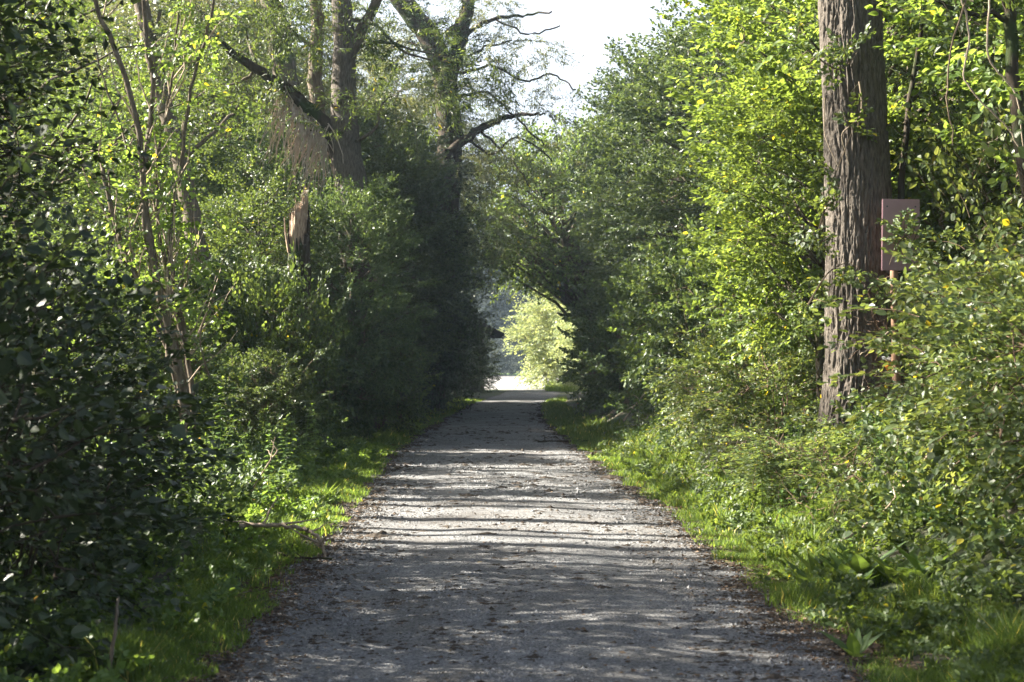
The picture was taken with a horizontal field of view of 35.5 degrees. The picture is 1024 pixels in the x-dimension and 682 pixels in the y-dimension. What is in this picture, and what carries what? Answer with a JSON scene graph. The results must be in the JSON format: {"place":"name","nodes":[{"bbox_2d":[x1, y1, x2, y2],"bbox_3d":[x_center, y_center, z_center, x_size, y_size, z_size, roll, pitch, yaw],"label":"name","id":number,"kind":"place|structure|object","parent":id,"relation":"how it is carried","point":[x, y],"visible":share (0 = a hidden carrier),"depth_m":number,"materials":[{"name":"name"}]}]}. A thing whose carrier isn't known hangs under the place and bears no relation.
{"place":"outdoors","nodes":[
{"label":"outdoors","id":0,"kind":"place"},
{"bbox_2d":[32,375,558,389],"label":"gravel yard","id":1,"kind":"structure","parent":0,"point":[508,382],"depth_m":112.94,"materials":[{"name":"beige gravel"}]},
{"bbox_2d":[27,0,743,236],"label":"sky","id":2,"kind":"structure","parent":0,"point":[585,25],"materials":[{"name":"white"}]},
{"bbox_2d":[465,251,557,372],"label":"hills","id":3,"kind":"structure","parent":0,"point":[503,348],"depth_m":210.75,"materials":[{"name":"green plant"}]},
{"bbox_2d":[0,389,1023,681],"bbox_3d":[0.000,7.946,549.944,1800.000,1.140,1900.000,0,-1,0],"label":"ground","id":4,"kind":"structure","parent":0,"point":[26,667],"depth_m":11.32,"materials":[{"name":"green plant"}]},
{"bbox_2d":[0,0,98,450],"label":"shade tree","id":5,"kind":"object","parent":4,"relation":"on","point":[12,32],"visible":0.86,"depth_m":8.49,"materials":[{"name":"green plant"}]},
{"bbox_2d":[0,2,147,414],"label":"shade tree","id":6,"kind":"object","parent":4,"relation":"on","point":[24,175],"visible":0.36,"depth_m":13.19,"materials":[{"name":"green plant"}]},
{"bbox_2d":[0,0,166,229],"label":"airy tree","id":7,"kind":"object","parent":4,"relation":"on","point":[72,3],"visible":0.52,"depth_m":21.93,"materials":[{"name":"green plant"}]},
{"bbox_2d":[0,0,176,440],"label":"shade tree","id":8,"kind":"object","parent":4,"relation":"on","point":[56,46],"visible":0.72,"depth_m":10.94,"materials":[{"name":"green plant"}]},
{"bbox_2d":[0,49,176,388],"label":"young tree","id":9,"kind":"object","parent":4,"relation":"on","point":[2,227],"visible":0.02,"depth_m":40.10,"materials":[{"name":"green plant"}]},
{"bbox_2d":[0,239,206,493],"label":"shade shrub","id":10,"kind":"object","parent":4,"relation":"on","point":[157,342],"visible":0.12,"depth_m":13.20,"materials":[{"name":"green plant"}]},
{"bbox_2d":[0,112,213,666],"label":"shade shrub","id":11,"kind":"object","parent":4,"relation":"on","point":[31,283],"visible":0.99,"depth_m":7.15,"materials":[{"name":"green plant"}]},
{"bbox_2d":[0,205,236,599],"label":"shade shrub","id":12,"kind":"object","parent":4,"relation":"on","point":[126,377],"visible":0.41,"depth_m":10.70,"materials":[{"name":"green plant"}]},
{"bbox_2d":[0,284,247,642],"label":"shade shrub","id":13,"kind":"object","parent":4,"relation":"on","point":[120,539],"visible":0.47,"depth_m":9.01,"materials":[{"name":"green plant"}]},
{"bbox_2d":[0,0,252,393],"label":"tree","id":14,"kind":"object","parent":4,"relation":"on","point":[43,30],"visible":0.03,"depth_m":49.57,"materials":[{"name":"green plant"}]},
{"bbox_2d":[0,0,261,410],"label":"airy tree","id":15,"kind":"object","parent":4,"relation":"on","point":[130,77],"visible":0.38,"depth_m":25.41,"materials":[{"name":"green plant"}]},
{"bbox_2d":[21,217,241,396],"bbox_3d":[-7.031,-0.060,30.023,4.884,4.549,4.522,1,-1,-44],"label":"green shrub","id":16,"kind":"object","parent":4,"relation":"on","point":[114,255],"visible":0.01,"depth_m":29.51,"materials":[{"name":"green plant"}]},
{"bbox_2d":[0,27,273,398],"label":"young tree","id":17,"kind":"object","parent":4,"relation":"on","point":[127,205],"visible":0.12,"depth_m":35.12,"materials":[{"name":"green plant"}]},
{"bbox_2d":[43,0,245,438],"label":"bare stemmed tree","id":18,"kind":"object","parent":4,"relation":"on","point":[170,311],"visible":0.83,"depth_m":20.09,"materials":[{"name":"green plant"}]},
{"bbox_2d":[196,290,227,383],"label":"bare twig","id":19,"kind":"object","parent":18,"relation":"attached to","point":[206,296],"visible":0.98,"depth_m":19.00,"materials":[{"name":"brown wood"}]},
{"bbox_2d":[41,271,252,436],"bbox_3d":[-4.902,0.525,21.406,2.835,3.025,2.745,1,-1,-39],"label":"green shrub","id":20,"kind":"object","parent":4,"relation":"on","point":[206,384],"visible":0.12,"depth_m":21.40,"materials":[{"name":"green plant"}]},
{"bbox_2d":[29,0,284,407],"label":"slanted tree","id":21,"kind":"object","parent":4,"relation":"on","point":[152,33],"visible":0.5,"depth_m":29.96,"materials":[{"name":"green plant"}]},
{"bbox_2d":[25,0,329,266],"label":"tree","id":22,"kind":"object","parent":4,"relation":"on","point":[178,77],"visible":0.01,"depth_m":46.07,"materials":[{"name":"green plant"}]},
{"bbox_2d":[0,426,394,681],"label":"undergrowth","id":23,"kind":"object","parent":4,"relation":"on","point":[8,652],"visible":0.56,"depth_m":11.08,"materials":[{"name":"green plant"}]},
{"bbox_2d":[86,184,340,409],"bbox_3d":[-5.416,-0.100,26.828,4.098,5.096,4.104,-1,-1,41],"label":"green shrub","id":24,"kind":"object","parent":4,"relation":"on","point":[222,287],"visible":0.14,"depth_m":26.53,"materials":[{"name":"green plant"}]},
{"bbox_2d":[0,392,446,680],"bbox_3d":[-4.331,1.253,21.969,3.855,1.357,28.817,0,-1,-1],"label":"undergrowth","id":25,"kind":"object","parent":4,"relation":"on","point":[225,482],"visible":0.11,"depth_m":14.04,"materials":[{"name":"green plant"}]},
{"bbox_2d":[31,0,429,260],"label":"tree","id":26,"kind":"object","parent":4,"relation":"on","point":[155,6],"visible":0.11,"depth_m":42.09,"materials":[{"name":"green plant"}]},
{"bbox_2d":[167,145,350,346],"bbox_3d":[-5.055,-0.967,31.523,3.911,5.729,3.692,0,-1,-8],"label":"young tree","id":27,"kind":"object","parent":4,"relation":"on","point":[227,240],"visible":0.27,"depth_m":31.03,"materials":[{"name":"green plant"}]},
{"bbox_2d":[154,0,363,257],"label":"background tree","id":28,"kind":"object","parent":4,"relation":"on","point":[290,64],"visible":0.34,"depth_m":38.86,"materials":[{"name":"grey plant"}]},
{"bbox_2d":[193,337,336,461],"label":"green shrub","id":29,"kind":"object","parent":4,"relation":"on","point":[260,395],"visible":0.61,"depth_m":23.14,"materials":[{"name":"green plant"}]},
{"bbox_2d":[59,396,484,681],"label":"grass","id":30,"kind":"structure","parent":4,"relation":"on","point":[164,668],"depth_m":10.65,"materials":[{"name":"green plant"}]},
{"bbox_2d":[137,98,414,344],"bbox_3d":[-5.349,-1.732,36.156,5.924,7.360,6.451,0,-1,35],"label":"young tree","id":31,"kind":"object","parent":4,"relation":"on","point":[270,165],"visible":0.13,"depth_m":35.08,"materials":[{"name":"green plant"}]},
{"bbox_2d":[220,495,338,556],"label":"fallen branch","id":32,"kind":"object","parent":4,"relation":"on","point":[286,526],"visible":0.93,"depth_m":13.09,"materials":[{"name":"brown wood"}]},
{"bbox_2d":[202,238,363,441],"bbox_3d":[-3.827,0.335,26.129,2.686,4.044,2.487,0,-1,19],"label":"green shrub","id":33,"kind":"object","parent":4,"relation":"on","point":[304,326],"visible":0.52,"depth_m":25.93,"materials":[{"name":"green plant"}]},
{"bbox_2d":[284,187,313,436],"bbox_3d":[-3.730,-0.300,28.005,0.730,4.900,0.749,0,-1,0],"label":"broken trunk","id":34,"kind":"object","parent":4,"relation":"on","point":[298,229],"visible":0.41,"depth_m":27.89,"materials":[{"name":"brown plant"}]},
{"bbox_2d":[145,0,522,433],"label":"forked tree","id":35,"kind":"object","parent":4,"relation":"on","point":[348,44],"visible":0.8,"depth_m":32.76,"materials":[{"name":"green plant"}]},
{"bbox_2d":[256,85,342,197],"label":"hanging stems","id":36,"kind":"object","parent":35,"relation":"hanging from","point":[306,133],"visible":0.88,"depth_m":32.75,"materials":[{"name":"brown plant"}]},
{"bbox_2d":[268,275,413,441],"bbox_3d":[-3.639,0.619,30.594,3.468,3.979,3.511,0,-1,-14],"label":"green shrub","id":37,"kind":"object","parent":4,"relation":"on","point":[355,366],"visible":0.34,"depth_m":30.17,"materials":[{"name":"green plant"}]},
{"bbox_2d":[266,172,441,436],"bbox_3d":[-3.120,-0.640,31.796,3.735,5.541,3.430,0,-1,24],"label":"young tree","id":38,"kind":"object","parent":4,"relation":"on","point":[377,237],"visible":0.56,"depth_m":31.40,"materials":[{"name":"green plant"}]},
{"bbox_2d":[262,112,475,397],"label":"young tree","id":39,"kind":"object","parent":4,"relation":"on","point":[422,226],"visible":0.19,"depth_m":41.01,"materials":[{"name":"green plant"}]},
{"bbox_2d":[260,94,484,391],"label":"young tree","id":40,"kind":"object","parent":4,"relation":"on","point":[434,182],"visible":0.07,"depth_m":43.90,"materials":[{"name":"green plant"}]},
{"bbox_2d":[326,305,444,434],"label":"green shrub","id":41,"kind":"object","parent":4,"relation":"on","point":[410,406],"visible":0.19,"depth_m":33.68,"materials":[{"name":"green plant"}]},
{"bbox_2d":[294,19,540,338],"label":"tree","id":42,"kind":"object","parent":4,"relation":"on","point":[490,144],"visible":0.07,"depth_m":53.75,"materials":[{"name":"green plant"}]},
{"bbox_2d":[368,149,493,412],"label":"hedge tree","id":43,"kind":"object","parent":4,"relation":"on","point":[433,365],"visible":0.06,"depth_m":45.55,"materials":[{"name":"green plant"}]},
{"bbox_2d":[404,275,480,414],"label":"hedge shrub","id":44,"kind":"object","parent":4,"relation":"on","point":[437,388],"visible":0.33,"depth_m":46.84,"materials":[{"name":"green plant"}]},
{"bbox_2d":[413,135,501,404],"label":"hedge tree","id":45,"kind":"object","parent":4,"relation":"on","point":[478,313],"visible":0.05,"depth_m":52.83,"materials":[{"name":"green plant"}]},
{"bbox_2d":[445,284,493,403],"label":"hedge shrub","id":46,"kind":"object","parent":4,"relation":"on","point":[485,354],"visible":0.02,"depth_m":56.97,"materials":[{"name":"green plant"}]},
{"bbox_2d":[445,294,497,398],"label":"hedge shrub","id":47,"kind":"object","parent":4,"relation":"on","point":[475,383],"visible":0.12,"depth_m":65.95,"materials":[{"name":"green plant"}]},
{"bbox_2d":[445,199,505,392],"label":"hedge tree","id":48,"kind":"object","parent":4,"relation":"on","point":[480,281],"visible":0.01,"depth_m":60.53,"materials":[{"name":"green plant"}]},
{"bbox_2d":[462,357,502,392],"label":"hedge shrub","id":49,"kind":"object","parent":4,"relation":"on","point":[491,384],"visible":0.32,"depth_m":79.28,"materials":[{"name":"green plant"}]},
{"bbox_2d":[466,326,504,392],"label":"hedge shrub","id":50,"kind":"object","parent":4,"relation":"on","point":[496,370],"visible":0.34,"depth_m":80.61,"materials":[{"name":"green plant"}]},
{"bbox_2d":[356,0,623,408],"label":"ivy tree","id":51,"kind":"object","parent":4,"relation":"on","point":[454,144],"visible":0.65,"depth_m":49.86,"materials":[{"name":"green plant"}]},
{"bbox_2d":[182,403,870,681],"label":"soil crumbs","id":52,"kind":"object","parent":4,"relation":"on","point":[832,654],"visible":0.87,"depth_m":11.45,"materials":[{"name":"soil"}]},
{"bbox_2d":[498,283,573,389],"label":"pale willow bush","id":53,"kind":"object","parent":4,"relation":"on","point":[543,323],"visible":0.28,"depth_m":89.01,"materials":[{"name":"green plant"}]},
{"bbox_2d":[480,127,602,303],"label":"arching tree","id":54,"kind":"object","parent":4,"relation":"on","point":[511,266],"depth_m":72.86,"materials":[{"name":"green plant"}]},
{"bbox_2d":[460,106,623,328],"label":"arching tree","id":55,"kind":"object","parent":4,"relation":"on","point":[563,285],"visible":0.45,"depth_m":60.92,"materials":[{"name":"green plant"}]},
{"bbox_2d":[544,309,587,391],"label":"pale willow bush","id":56,"kind":"object","parent":4,"relation":"on","point":[567,340],"visible":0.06,"depth_m":84.45,"materials":[{"name":"green plant"}]},
{"bbox_2d":[558,272,638,407],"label":"leafy shrub","id":57,"kind":"object","parent":4,"relation":"on","point":[596,308],"visible":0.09,"depth_m":44.77,"materials":[{"name":"green plant"}]},
{"bbox_2d":[545,47,660,350],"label":"tree","id":58,"kind":"object","parent":4,"relation":"on","point":[595,95],"visible":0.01,"depth_m":65.81,"materials":[{"name":"green plant"}]},
{"bbox_2d":[553,271,685,420],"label":"leafy shrub","id":59,"kind":"object","parent":4,"relation":"on","point":[593,356],"visible":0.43,"depth_m":37.64,"materials":[{"name":"green plant"}]},
{"bbox_2d":[538,33,711,367],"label":"young tree","id":60,"kind":"object","parent":4,"relation":"on","point":[607,86],"visible":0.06,"depth_m":47.91,"materials":[{"name":"green plant"}]},
{"bbox_2d":[551,20,774,383],"bbox_3d":[4.448,-3.154,39.056,6.790,9.524,6.236,0,-1,9],"label":"young tree","id":61,"kind":"object","parent":4,"relation":"on","point":[596,200],"visible":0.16,"depth_m":38.27,"materials":[{"name":"green plant"}]},
{"bbox_2d":[596,237,740,425],"bbox_3d":[3.386,0.061,31.052,3.190,4.160,3.089,0,-1,20],"label":"leafy shrub","id":62,"kind":"object","parent":4,"relation":"on","point":[636,329],"visible":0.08,"depth_m":30.68,"materials":[{"name":"green plant"}]},
{"bbox_2d":[463,200,925,375],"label":"wood","id":63,"kind":"object","parent":4,"relation":"on","point":[504,308],"visible":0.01,"depth_m":176.95,"materials":[{"name":"green plant"}]},
{"bbox_2d":[598,213,804,432],"bbox_3d":[3.437,-0.095,27.096,3.650,4.152,3.696,0,-1,-27],"label":"leafy shrub","id":64,"kind":"object","parent":4,"relation":"on","point":[664,273],"visible":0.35,"depth_m":26.60,"materials":[{"name":"green plant"}]},
{"bbox_2d":[585,0,819,351],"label":"young tree","id":65,"kind":"object","parent":4,"relation":"on","point":[640,118],"visible":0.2,"depth_m":31.59,"materials":[{"name":"green plant"}]},
{"bbox_2d":[634,315,798,453],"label":"bramble bush","id":66,"kind":"object","parent":4,"relation":"on","point":[684,376],"visible":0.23,"depth_m":22.80,"materials":[{"name":"green plant"}]},
{"bbox_2d":[671,402,798,479],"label":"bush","id":67,"kind":"object","parent":4,"relation":"on","point":[768,438],"visible":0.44,"depth_m":18.19,"materials":[{"name":"green plant"}]},
{"bbox_2d":[673,323,824,473],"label":"bramble bush","id":68,"kind":"object","parent":4,"relation":"on","point":[741,390],"visible":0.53,"depth_m":19.43,"materials":[{"name":"green plant"}]},
{"bbox_2d":[672,159,910,431],"bbox_3d":[3.939,-0.298,21.134,3.250,4.243,3.550,0,-1,-8],"label":"leafy shrub","id":69,"kind":"object","parent":4,"relation":"on","point":[728,291],"visible":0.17,"depth_m":20.93,"materials":[{"name":"green plant"}]},
{"bbox_2d":[566,360,1023,604],"bbox_3d":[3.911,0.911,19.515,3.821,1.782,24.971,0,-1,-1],"label":"undergrowth","id":70,"kind":"object","parent":4,"relation":"on","point":[865,499],"visible":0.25,"depth_m":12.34,"materials":[{"name":"green plant"}]},
{"bbox_2d":[710,410,908,500],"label":"bramble bush","id":71,"kind":"object","parent":4,"relation":"on","point":[767,469],"visible":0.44,"depth_m":16.09,"materials":[{"name":"green plant"}]},
{"bbox_2d":[597,413,1023,681],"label":"undergrowth","id":72,"kind":"object","parent":4,"relation":"on","point":[841,594],"visible":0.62,"depth_m":10.38,"materials":[{"name":"green plant"}]},
{"bbox_2d":[675,51,981,410],"bbox_3d":[3.734,-1.179,19.477,3.541,4.785,3.521,0,-1,-4],"label":"maple tree","id":73,"kind":"object","parent":4,"relation":"on","point":[814,263],"visible":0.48,"depth_m":19.09,"materials":[{"name":"green plant"}]},
{"bbox_2d":[655,0,1023,289],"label":"maple tree","id":74,"kind":"object","parent":4,"relation":"on","point":[754,32],"visible":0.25,"depth_m":20.09,"materials":[{"name":"green plant"}]},
{"bbox_2d":[683,0,1004,367],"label":"young tree","id":75,"kind":"object","parent":4,"relation":"on","point":[807,80],"visible":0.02,"depth_m":25.19,"materials":[{"name":"green plant"}]},
{"bbox_2d":[805,0,891,458],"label":"tree","id":76,"kind":"object","parent":4,"relation":"on","point":[864,187],"visible":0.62,"depth_m":17.34,"materials":[{"name":"brown plant"}]},
{"bbox_2d":[784,21,876,90],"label":"leafy shoot","id":77,"kind":"object","parent":76,"relation":"attached to","point":[840,52],"visible":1,"depth_m":16.94,"materials":[{"name":"green plant"}]},
{"bbox_2d":[797,261,867,322],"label":"leafy shoot","id":78,"kind":"object","parent":76,"relation":"attached to","point":[842,279],"visible":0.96,"depth_m":16.80,"materials":[{"name":"green plant"}]},
{"bbox_2d":[788,92,878,257],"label":"leafy shoot","id":79,"kind":"object","parent":76,"relation":"attached to","point":[819,235],"visible":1,"depth_m":16.93,"materials":[{"name":"green plant"}]},
{"bbox_2d":[961,0,1018,146],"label":"vine","id":80,"kind":"object","parent":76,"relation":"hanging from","point":[966,82],"visible":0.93,"depth_m":14.23,"materials":[{"name":"brown wood"}]},
{"bbox_2d":[753,426,946,534],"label":"dead stems","id":81,"kind":"object","parent":4,"relation":"on","point":[857,478],"visible":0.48,"depth_m":13.50,"materials":[{"name":"brown plant"}]},
{"bbox_2d":[817,628,883,656],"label":"dock plant","id":82,"kind":"object","parent":4,"relation":"on","point":[857,645],"visible":0.98,"depth_m":8.60,"materials":[{"name":"green plant"}]},
{"bbox_2d":[815,549,897,582],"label":"dock plant","id":83,"kind":"object","parent":4,"relation":"on","point":[840,564],"visible":0.35,"depth_m":11.01,"materials":[{"name":"green plant"}]},
{"bbox_2d":[827,541,905,575],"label":"dock plant","id":84,"kind":"object","parent":4,"relation":"on","point":[858,563],"visible":0.48,"depth_m":11.12,"materials":[{"name":"green plant"}]},
{"bbox_2d":[838,253,918,411],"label":"dead stems","id":85,"kind":"object","parent":4,"relation":"on","point":[882,334],"visible":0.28,"depth_m":17.13,"materials":[{"name":"brown plant"}]},
{"bbox_2d":[881,199,919,397],"bbox_3d":[4.130,-0.046,17.038,0.410,2.926,0.137,0,-1,0],"label":"notice board","id":86,"kind":"object","parent":4,"relation":"on","point":[891,208],"visible":0.47,"depth_m":17.00,"materials":[{"name":"brown wood"}]},
{"bbox_2d":[868,551,932,583],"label":"dock plant","id":87,"kind":"object","parent":4,"relation":"on","point":[884,569],"visible":0.62,"depth_m":10.86,"materials":[{"name":"green plant"}]},
{"bbox_2d":[793,213,1023,485],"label":"bramble bush","id":88,"kind":"object","parent":4,"relation":"on","point":[910,413],"visible":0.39,"depth_m":13.05,"materials":[{"name":"green plant"}]},
{"bbox_2d":[801,0,1023,273],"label":"young tree","id":89,"kind":"object","parent":4,"relation":"on","point":[952,102],"visible":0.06,"depth_m":19.82,"materials":[{"name":"green plant"}]},
{"bbox_2d":[887,540,955,576],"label":"dock plant","id":90,"kind":"object","parent":4,"relation":"on","point":[912,558],"visible":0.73,"depth_m":10.65,"materials":[{"name":"green plant"}]},
{"bbox_2d":[883,0,981,385],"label":"thin tree","id":91,"kind":"object","parent":4,"relation":"on","point":[906,132],"visible":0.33,"depth_m":18.00,"materials":[{"name":"green plant"}]},
{"bbox_2d":[864,0,1023,261],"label":"maple tree","id":92,"kind":"object","parent":4,"relation":"on","point":[939,68],"visible":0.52,"depth_m":16.51,"materials":[{"name":"green plant"}]},
{"bbox_2d":[868,190,1023,464],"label":"bramble bush","id":93,"kind":"object","parent":4,"relation":"on","point":[970,253],"visible":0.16,"depth_m":15.58,"materials":[{"name":"green plant"}]},
{"bbox_2d":[881,16,1023,372],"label":"leafy shrub","id":94,"kind":"object","parent":4,"relation":"on","point":[940,157],"visible":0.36,"depth_m":17.03,"materials":[{"name":"green plant"}]},
{"bbox_2d":[853,271,917,327],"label":"leafy shoot","id":95,"kind":"object","parent":94,"relation":"attached to","point":[875,288],"visible":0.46,"depth_m":16.74,"materials":[{"name":"green plant"}]},
{"bbox_2d":[876,208,970,277],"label":"leafy shoot","id":96,"kind":"object","parent":94,"relation":"attached to","point":[910,222],"visible":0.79,"depth_m":16.77,"materials":[{"name":"green plant"}]},
{"bbox_2d":[892,255,1023,518],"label":"bramble bush","id":97,"kind":"object","parent":4,"relation":"on","point":[996,402],"visible":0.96,"depth_m":10.74,"materials":[{"name":"green plant"}]},
{"bbox_2d":[896,0,1023,206],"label":"edge tree","id":98,"kind":"object","parent":4,"relation":"on","point":[1012,59],"visible":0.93,"depth_m":14.99,"materials":[{"name":"green plant"}]},
{"bbox_2d":[962,82,1023,383],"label":"leafy shrub","id":99,"kind":"object","parent":4,"relation":"on","point":[989,152],"visible":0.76,"depth_m":13.67,"materials":[{"name":"green plant"}]},
{"bbox_2d":[177,388,873,681],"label":"path","id":100,"kind":"structure","parent":0,"point":[508,401],"depth_m":11.05,"materials":[{"name":"grey gravel"}]},
{"bbox_2d":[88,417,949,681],"bbox_3d":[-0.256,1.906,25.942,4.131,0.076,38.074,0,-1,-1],"label":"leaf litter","id":101,"kind":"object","parent":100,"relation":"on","point":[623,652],"visible":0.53,"depth_m":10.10,"materials":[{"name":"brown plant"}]},
{"bbox_2d":[540,395,1023,681],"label":"grass","id":102,"kind":"structure","parent":0,"point":[558,412],"depth_m":12.35,"materials":[{"name":"green plant"}]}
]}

